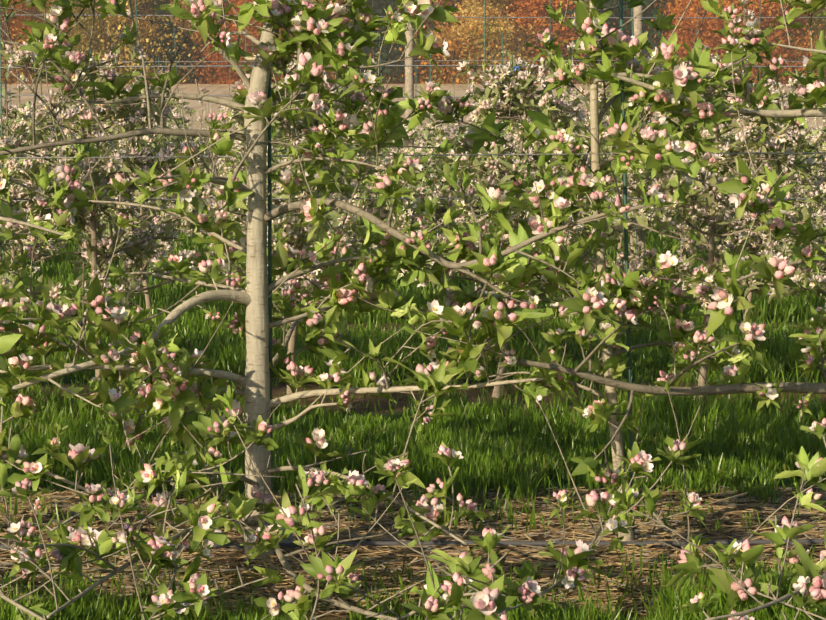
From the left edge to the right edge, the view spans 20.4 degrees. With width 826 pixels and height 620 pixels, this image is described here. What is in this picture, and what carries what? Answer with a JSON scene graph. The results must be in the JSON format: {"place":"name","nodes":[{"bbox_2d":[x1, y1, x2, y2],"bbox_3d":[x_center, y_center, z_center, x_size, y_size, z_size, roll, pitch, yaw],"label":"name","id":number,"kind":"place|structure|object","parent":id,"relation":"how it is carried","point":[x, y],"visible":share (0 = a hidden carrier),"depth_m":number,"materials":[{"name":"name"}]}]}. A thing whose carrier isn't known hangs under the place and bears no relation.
{"place":"outdoors","nodes":[
{"label":"outdoors","id":0,"kind":"place"},
{"bbox_2d":[0,213,825,619],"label":"grass","id":1,"kind":"structure","parent":0,"point":[742,445],"depth_m":9.01,"materials":[{"name":"green plant"}]},
{"bbox_2d":[0,82,825,619],"bbox_3d":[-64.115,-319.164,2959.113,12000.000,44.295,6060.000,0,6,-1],"label":"terrain","id":2,"kind":"structure","parent":0,"point":[226,92],"depth_m":8.18,"materials":[{"name":"brown soil"}]},
{"bbox_2d":[0,228,13,256],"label":"apple tree","id":3,"kind":"object","parent":2,"relation":"on","point":[9,242],"visible":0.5,"depth_m":10.46,"materials":[{"name":"green plant"}]},
{"bbox_2d":[0,81,14,171],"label":"apple tree","id":4,"kind":"object","parent":2,"relation":"on","point":[4,116],"visible":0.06,"depth_m":27.80,"materials":[{"name":"green plant"}]},
{"bbox_2d":[1,20,29,82],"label":"tree","id":5,"kind":"object","parent":2,"relation":"on","point":[6,61],"visible":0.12,"depth_m":253.96,"materials":[{"name":"orange plant"}]},
{"bbox_2d":[1,0,49,84],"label":"tree","id":6,"kind":"object","parent":2,"relation":"on","point":[15,26],"visible":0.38,"depth_m":254.83,"materials":[{"name":"red plant"}]},
{"bbox_2d":[17,2,43,81],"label":"tree","id":7,"kind":"object","parent":2,"relation":"on","point":[31,19],"depth_m":266.08,"materials":[{"name":"red plant"}]},
{"bbox_2d":[1,0,66,82],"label":"tree","id":8,"kind":"object","parent":2,"relation":"on","point":[25,38],"visible":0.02,"depth_m":260.22,"materials":[{"name":"red plant"}]},
{"bbox_2d":[12,77,59,262],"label":"apple tree","id":9,"kind":"object","parent":2,"relation":"on","point":[37,110],"visible":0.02,"depth_m":20.80,"materials":[{"name":"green plant"}]},
{"bbox_2d":[0,66,74,288],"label":"apple tree","id":10,"kind":"object","parent":2,"relation":"on","point":[12,107],"visible":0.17,"depth_m":17.32,"materials":[{"name":"green plant"}]},
{"bbox_2d":[0,0,88,321],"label":"apple tree","id":11,"kind":"object","parent":2,"relation":"on","point":[12,128],"visible":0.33,"depth_m":13.84,"materials":[{"name":"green plant"}]},
{"bbox_2d":[0,144,152,619],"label":"apple tree","id":12,"kind":"object","parent":2,"relation":"on","point":[101,542],"visible":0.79,"depth_m":6.70,"materials":[{"name":"green plant"}]},
{"bbox_2d":[7,0,151,83],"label":"tree","id":13,"kind":"object","parent":2,"relation":"on","point":[77,11],"visible":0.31,"depth_m":252.54,"materials":[{"name":"orange plant"}]},
{"bbox_2d":[24,0,137,79],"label":"tree","id":14,"kind":"object","parent":2,"relation":"on","point":[37,9],"visible":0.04,"depth_m":262.23,"materials":[{"name":"red plant"}]},
{"bbox_2d":[51,126,116,239],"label":"apple tree","id":15,"kind":"object","parent":2,"relation":"on","point":[87,221],"depth_m":24.31,"materials":[{"name":"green plant"}]},
{"bbox_2d":[7,0,209,84],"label":"tree","id":16,"kind":"object","parent":2,"relation":"on","point":[109,21],"visible":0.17,"depth_m":253.37,"materials":[{"name":"plant"}]},
{"bbox_2d":[0,23,217,377],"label":"apple tree","id":17,"kind":"object","parent":2,"relation":"on","point":[98,258],"visible":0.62,"depth_m":10.27,"materials":[{"name":"green plant"}]},
{"bbox_2d":[87,0,164,71],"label":"tree","id":18,"kind":"object","parent":2,"relation":"on","point":[147,4],"visible":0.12,"depth_m":261.69,"materials":[{"name":"orange plant"}]},
{"bbox_2d":[56,78,213,325],"bbox_3d":[-1.718,-0.654,13.976,0.902,1.546,0.926,-3,6,-23],"label":"apple tree","id":19,"kind":"object","parent":2,"relation":"on","point":[154,217],"visible":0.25,"depth_m":13.93,"materials":[{"name":"green plant"}]},
{"bbox_2d":[81,0,201,284],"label":"apple tree","id":20,"kind":"object","parent":2,"relation":"on","point":[144,139],"visible":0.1,"depth_m":17.23,"materials":[{"name":"green plant"}]},
{"bbox_2d":[110,126,198,266],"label":"apple tree","id":21,"kind":"object","parent":2,"relation":"on","point":[166,144],"visible":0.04,"depth_m":20.94,"materials":[{"name":"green plant"}]},
{"bbox_2d":[103,0,229,82],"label":"tree","id":22,"kind":"object","parent":2,"relation":"on","point":[185,7],"visible":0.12,"depth_m":255.99,"materials":[{"name":"orange plant"}]},
{"bbox_2d":[122,0,210,76],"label":"tree","id":23,"kind":"object","parent":2,"relation":"on","point":[169,20],"depth_m":264.19,"materials":[{"name":"orange plant"}]},
{"bbox_2d":[136,57,202,246],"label":"apple tree","id":24,"kind":"object","parent":2,"relation":"on","point":[185,233],"visible":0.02,"depth_m":24.18,"materials":[{"name":"green plant"}]},
{"bbox_2d":[141,0,206,83],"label":"tree","id":25,"kind":"object","parent":2,"relation":"on","point":[170,45],"visible":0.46,"depth_m":256.16,"materials":[{"name":"plant"}]},
{"bbox_2d":[139,104,212,204],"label":"apple tree","id":26,"kind":"object","parent":2,"relation":"on","point":[177,117],"visible":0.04,"depth_m":27.82,"materials":[{"name":"green plant"}]},
{"bbox_2d":[171,16,219,229],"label":"apple tree","id":27,"kind":"object","parent":2,"relation":"on","point":[198,159],"visible":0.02,"depth_m":31.26,"materials":[{"name":"green plant"}]},
{"bbox_2d":[174,87,228,190],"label":"apple tree","id":28,"kind":"object","parent":2,"relation":"on","point":[201,102],"visible":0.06,"depth_m":34.79,"materials":[{"name":"green plant"}]},
{"bbox_2d":[203,107,239,200],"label":"apple tree","id":29,"kind":"object","parent":2,"relation":"on","point":[213,147],"visible":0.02,"depth_m":38.16,"materials":[{"name":"green plant"}]},
{"bbox_2d":[159,0,292,83],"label":"tree","id":30,"kind":"object","parent":2,"relation":"on","point":[231,26],"visible":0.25,"depth_m":254.23,"materials":[{"name":"red plant"}]},
{"bbox_2d":[174,0,283,83],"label":"tree","id":31,"kind":"object","parent":2,"relation":"on","point":[199,35],"visible":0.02,"depth_m":256.25,"materials":[{"name":"red plant"}]},
{"bbox_2d":[217,128,243,169],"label":"apple tree","id":32,"kind":"object","parent":2,"relation":"on","point":[226,160],"depth_m":34.71,"materials":[{"name":"white plant"}]},
{"bbox_2d":[203,41,278,232],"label":"apple tree","id":33,"kind":"object","parent":2,"relation":"on","point":[234,143],"depth_m":24.36,"materials":[{"name":"green plant"}]},
{"bbox_2d":[208,106,284,225],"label":"apple tree","id":34,"kind":"object","parent":2,"relation":"on","point":[238,117],"visible":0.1,"depth_m":20.80,"materials":[{"name":"green plant"}]},
{"bbox_2d":[196,0,306,256],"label":"apple tree","id":35,"kind":"object","parent":2,"relation":"on","point":[231,164],"visible":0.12,"depth_m":17.30,"materials":[{"name":"green plant"}]},
{"bbox_2d":[281,527,292,549],"bbox_3d":[-0.391,0.706,7.134,0.038,0.077,0.040,0,6,-1],"label":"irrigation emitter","id":36,"kind":"object","parent":2,"relation":"on","point":[286,541],"visible":0.31,"depth_m":7.12,"materials":[{"name":"grey plastic"}]},
{"bbox_2d":[151,9,436,400],"bbox_3d":[-0.536,-0.532,10.337,1.219,1.891,1.053,-6,10,-40],"label":"apple tree","id":37,"kind":"object","parent":2,"relation":"on","point":[297,238],"visible":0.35,"depth_m":10.26,"materials":[{"name":"green plant"}]},
{"bbox_2d":[225,92,362,273],"bbox_3d":[-0.722,-1.300,13.805,1.125,2.965,1.004,2,6,28],"label":"apple tree","id":38,"kind":"object","parent":2,"relation":"on","point":[241,146],"visible":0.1,"depth_m":13.88,"materials":[{"name":"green plant"}]},
{"bbox_2d":[203,0,397,82],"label":"tree","id":39,"kind":"object","parent":2,"relation":"on","point":[253,31],"visible":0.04,"depth_m":253.74,"materials":[{"name":"red plant"}]},
{"bbox_2d":[232,0,444,82],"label":"tree","id":40,"kind":"object","parent":2,"relation":"on","point":[332,73],"visible":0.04,"depth_m":254.95,"materials":[{"name":"red plant"}]},
{"bbox_2d":[0,0,684,619],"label":"apple tree","id":41,"kind":"object","parent":2,"relation":"on","point":[326,32],"visible":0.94,"depth_m":6.67,"materials":[{"name":"green plant"}]},
{"bbox_2d":[328,72,404,263],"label":"apple tree","id":42,"kind":"object","parent":2,"relation":"on","point":[347,174],"depth_m":20.83,"materials":[{"name":"green plant"}]},
{"bbox_2d":[331,0,414,82],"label":"tree","id":43,"kind":"object","parent":2,"relation":"on","point":[379,6],"visible":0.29,"depth_m":254.48,"materials":[{"name":"orange plant"}]},
{"bbox_2d":[326,60,433,288],"bbox_3d":[-0.393,-0.993,17.297,0.891,1.784,1.050,-3,6,-25],"label":"apple tree","id":44,"kind":"object","parent":2,"relation":"on","point":[369,193],"visible":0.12,"depth_m":17.21,"materials":[{"name":"green plant"}]},
{"bbox_2d":[366,35,394,213],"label":"apple tree","id":45,"kind":"object","parent":2,"relation":"on","point":[379,157],"visible":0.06,"depth_m":27.68,"materials":[{"name":"green plant"}]},
{"bbox_2d":[368,3,404,81],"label":"tree","id":46,"kind":"object","parent":2,"relation":"on","point":[393,45],"depth_m":264.22,"materials":[{"name":"orange plant"}]},
{"bbox_2d":[0,539,824,549],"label":"drip irrigation line","id":47,"kind":"object","parent":2,"relation":"on","point":[605,543],"visible":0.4,"depth_m":7.13,"materials":[{"name":"grey plastic"}]},
{"bbox_2d":[0,483,825,618],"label":"mulch straw and prunings","id":48,"kind":"object","parent":2,"relation":"on","point":[680,529],"visible":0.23,"depth_m":7.13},
{"bbox_2d":[0,2,825,263],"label":"trellis posts and wires","id":49,"kind":"object","parent":2,"relation":"on","point":[409,65],"visible":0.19,"depth_m":17.31,"materials":[{"name":"grey metal"}]},
{"bbox_2d":[383,2,444,82],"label":"tree","id":50,"kind":"object","parent":2,"relation":"on","point":[404,56],"visible":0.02,"depth_m":265.65,"materials":[{"name":"orange plant"}]},
{"bbox_2d":[415,64,419,141],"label":"apple tree","id":51,"kind":"object","parent":2,"relation":"on","point":[415,86],"depth_m":52.03,"materials":[{"name":"plant"}]},
{"bbox_2d":[416,67,421,134],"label":"apple tree","id":52,"kind":"object","parent":2,"relation":"on","point":[416,85],"depth_m":55.57,"materials":[{"name":"plant"}]},
{"bbox_2d":[380,30,459,241],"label":"apple tree","id":53,"kind":"object","parent":2,"relation":"on","point":[428,126],"visible":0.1,"depth_m":24.34,"materials":[{"name":"green plant"}]},
{"bbox_2d":[400,83,442,164],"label":"apple tree","id":54,"kind":"object","parent":2,"relation":"on","point":[419,132],"visible":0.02,"depth_m":34.88,"materials":[{"name":"green plant"}]},
{"bbox_2d":[404,98,487,236],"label":"apple tree","id":55,"kind":"object","parent":2,"relation":"on","point":[443,129],"visible":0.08,"depth_m":20.88,"materials":[{"name":"green plant"}]},
{"bbox_2d":[392,1,504,81],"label":"tree","id":56,"kind":"object","parent":2,"relation":"on","point":[426,64],"depth_m":265.00,"materials":[{"name":"orange plant"}]},
{"bbox_2d":[414,0,488,80],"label":"tree","id":57,"kind":"object","parent":2,"relation":"on","point":[418,36],"visible":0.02,"depth_m":262.14,"materials":[{"name":"orange plant"}]},
{"bbox_2d":[380,116,525,288],"bbox_3d":[0.249,-0.530,13.963,0.872,1.299,0.937,0,6,2],"label":"apple tree","id":58,"kind":"object","parent":2,"relation":"on","point":[440,190],"visible":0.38,"depth_m":13.95,"materials":[{"name":"green plant"}]},
{"bbox_2d":[369,0,546,83],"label":"tree","id":59,"kind":"object","parent":2,"relation":"on","point":[433,57],"visible":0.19,"depth_m":256.61,"materials":[{"name":"orange plant"}]},
{"bbox_2d":[414,33,512,81],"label":"tree","id":60,"kind":"object","parent":2,"relation":"on","point":[449,67],"depth_m":263.85,"materials":[{"name":"plant"}]},
{"bbox_2d":[427,0,531,278],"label":"apple tree","id":61,"kind":"object","parent":2,"relation":"on","point":[463,130],"visible":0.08,"depth_m":17.23,"materials":[{"name":"green plant"}]},
{"bbox_2d":[417,0,556,77],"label":"tree","id":62,"kind":"object","parent":2,"relation":"on","point":[512,9],"visible":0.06,"depth_m":260.42,"materials":[{"name":"orange plant"}]},
{"bbox_2d":[419,0,568,83],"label":"tree","id":63,"kind":"object","parent":2,"relation":"on","point":[494,26],"visible":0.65,"depth_m":254.10,"materials":[{"name":"yellow plant"}]},
{"bbox_2d":[386,51,623,397],"bbox_3d":[0.398,-0.389,10.361,0.993,1.609,0.876,-5,8,-43],"label":"apple tree","id":64,"kind":"object","parent":2,"relation":"on","point":[496,94],"visible":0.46,"depth_m":10.34,"materials":[{"name":"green plant"}]},
{"bbox_2d":[479,33,530,215],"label":"apple tree","id":65,"kind":"object","parent":2,"relation":"on","point":[515,139],"visible":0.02,"depth_m":24.44,"materials":[{"name":"green plant"}]},
{"bbox_2d":[501,3,579,83],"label":"tree","id":66,"kind":"object","parent":2,"relation":"on","point":[577,81],"visible":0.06,"depth_m":256.46,"materials":[{"name":"orange plant"}]},
{"bbox_2d":[518,0,574,255],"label":"apple tree","id":67,"kind":"object","parent":2,"relation":"on","point":[519,139],"visible":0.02,"depth_m":20.84,"materials":[{"name":"green plant"}]},
{"bbox_2d":[472,0,650,83],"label":"tree","id":68,"kind":"object","parent":2,"relation":"on","point":[535,8],"visible":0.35,"depth_m":256.41,"materials":[{"name":"red plant"}]},
{"bbox_2d":[341,0,825,619],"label":"apple tree","id":69,"kind":"object","parent":2,"relation":"on","point":[653,146],"visible":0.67,"depth_m":6.82,"materials":[{"name":"green plant"}]},
{"bbox_2d":[513,40,657,272],"bbox_3d":[1.025,-0.758,13.970,1.019,1.755,1.179,-2,7,17],"label":"apple tree","id":70,"kind":"object","parent":2,"relation":"on","point":[605,134],"visible":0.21,"depth_m":13.80,"materials":[{"name":"green plant"}]},
{"bbox_2d":[556,0,625,83],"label":"tree","id":71,"kind":"object","parent":2,"relation":"on","point":[608,4],"visible":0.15,"depth_m":254.93,"materials":[{"name":"red plant"}]},
{"bbox_2d":[573,62,616,238],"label":"apple tree","id":72,"kind":"object","parent":2,"relation":"on","point":[584,124],"visible":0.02,"depth_m":24.32,"materials":[{"name":"green plant"}]},
{"bbox_2d":[403,0,825,619],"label":"apple tree","id":73,"kind":"object","parent":2,"relation":"on","point":[809,582],"visible":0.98,"depth_m":6.62,"materials":[{"name":"green plant"}]},
{"bbox_2d":[601,152,630,233],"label":"apple tree","id":74,"kind":"object","parent":2,"relation":"on","point":[621,186],"visible":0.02,"depth_m":27.95,"materials":[{"name":"green plant"}]},
{"bbox_2d":[569,70,687,273],"bbox_3d":[1.638,-0.999,17.568,0.957,1.760,1.076,-3,6,-25],"label":"apple tree","id":75,"kind":"object","parent":2,"relation":"on","point":[584,91],"visible":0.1,"depth_m":17.54,"materials":[{"name":"green plant"}]},
{"bbox_2d":[609,0,671,68],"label":"tree","id":76,"kind":"object","parent":2,"relation":"on","point":[652,13],"visible":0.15,"depth_m":254.59,"materials":[{"name":"red plant"}]},
{"bbox_2d":[612,0,687,62],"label":"tree","id":77,"kind":"object","parent":2,"relation":"on","point":[662,9],"visible":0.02,"depth_m":262.96,"materials":[{"name":"red plant"}]},
{"bbox_2d":[617,8,698,264],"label":"apple tree","id":78,"kind":"object","parent":2,"relation":"on","point":[636,195],"visible":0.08,"depth_m":20.92,"materials":[{"name":"green plant"}]},
{"bbox_2d":[650,112,723,246],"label":"apple tree","id":79,"kind":"object","parent":2,"relation":"on","point":[675,119],"depth_m":24.50,"materials":[{"name":"green plant"}]},
{"bbox_2d":[572,37,825,396],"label":"apple tree","id":80,"kind":"object","parent":2,"relation":"on","point":[719,227],"visible":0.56,"depth_m":10.35,"materials":[{"name":"green plant"}]},
{"bbox_2d":[683,7,721,235],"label":"apple tree","id":81,"kind":"object","parent":2,"relation":"on","point":[696,41],"depth_m":27.74,"materials":[{"name":"green plant"}]},
{"bbox_2d":[624,0,791,63],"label":"tree","id":82,"kind":"object","parent":2,"relation":"on","point":[667,14],"visible":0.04,"depth_m":261.46,"materials":[{"name":"red plant"}]},
{"bbox_2d":[617,0,815,82],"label":"tree","id":83,"kind":"object","parent":2,"relation":"on","point":[686,33],"visible":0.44,"depth_m":253.79,"materials":[{"name":"orange plant"}]},
{"bbox_2d":[703,129,732,196],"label":"apple tree","id":84,"kind":"object","parent":2,"relation":"on","point":[724,141],"visible":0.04,"depth_m":31.34,"materials":[{"name":"green plant"}]},
{"bbox_2d":[669,0,825,278],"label":"apple tree","id":85,"kind":"object","parent":2,"relation":"on","point":[753,16],"visible":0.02,"depth_m":17.34,"materials":[{"name":"green plant"}]},
{"bbox_2d":[677,69,825,321],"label":"apple tree","id":86,"kind":"object","parent":2,"relation":"on","point":[760,242],"visible":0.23,"depth_m":13.91,"materials":[{"name":"green plant"}]},
{"bbox_2d":[686,0,825,84],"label":"tree","id":87,"kind":"object","parent":2,"relation":"on","point":[769,9],"visible":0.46,"depth_m":255.59,"materials":[{"name":"red plant"}]},
{"bbox_2d":[735,78,794,250],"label":"apple tree","id":88,"kind":"object","parent":2,"relation":"on","point":[781,184],"visible":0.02,"depth_m":24.38,"materials":[{"name":"green plant"}]},
{"bbox_2d":[728,5,808,82],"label":"tree","id":89,"kind":"object","parent":2,"relation":"on","point":[768,38],"depth_m":259.07,"materials":[{"name":"red plant"}]},
{"bbox_2d":[733,0,803,209],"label":"apple tree","id":90,"kind":"object","parent":2,"relation":"on","point":[759,79],"visible":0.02,"depth_m":27.92,"materials":[{"name":"green plant"}]},
{"bbox_2d":[749,2,825,81],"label":"tree","id":91,"kind":"object","parent":2,"relation":"on","point":[817,22],"visible":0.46,"depth_m":257.46,"materials":[{"name":"red plant"}]},
{"bbox_2d":[764,154,825,306],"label":"apple tree","id":92,"kind":"object","parent":2,"relation":"on","point":[818,243],"visible":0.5,"depth_m":10.28,"materials":[{"name":"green plant"}]},
{"bbox_2d":[781,128,814,208],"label":"apple tree","id":93,"kind":"object","parent":2,"relation":"on","point":[803,158],"depth_m":31.41,"materials":[{"name":"white plant"}]},
{"bbox_2d":[782,136,817,188],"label":"apple tree","id":94,"kind":"object","parent":2,"relation":"on","point":[795,175],"visible":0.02,"depth_m":34.86,"materials":[{"name":"white plant"}]},
{"bbox_2d":[781,13,825,76],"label":"tree","id":95,"kind":"object","parent":2,"relation":"on","point":[804,41],"visible":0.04,"depth_m":258.21,"materials":[{"name":"red plant"}]},
{"bbox_2d":[787,104,825,229],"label":"apple tree","id":96,"kind":"object","parent":2,"relation":"on","point":[818,136],"visible":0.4,"depth_m":17.47,"materials":[{"name":"white plant"}]},
{"bbox_2d":[797,128,825,202],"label":"apple tree","id":97,"kind":"object","parent":2,"relation":"on","point":[819,173],"visible":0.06,"depth_m":28.03,"materials":[{"name":"white plant"}]},
{"bbox_2d":[810,104,823,183],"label":"apple tree","id":98,"kind":"object","parent":2,"relation":"on","point":[816,128],"depth_m":45.49,"materials":[{"name":"white plant"}]}
]}

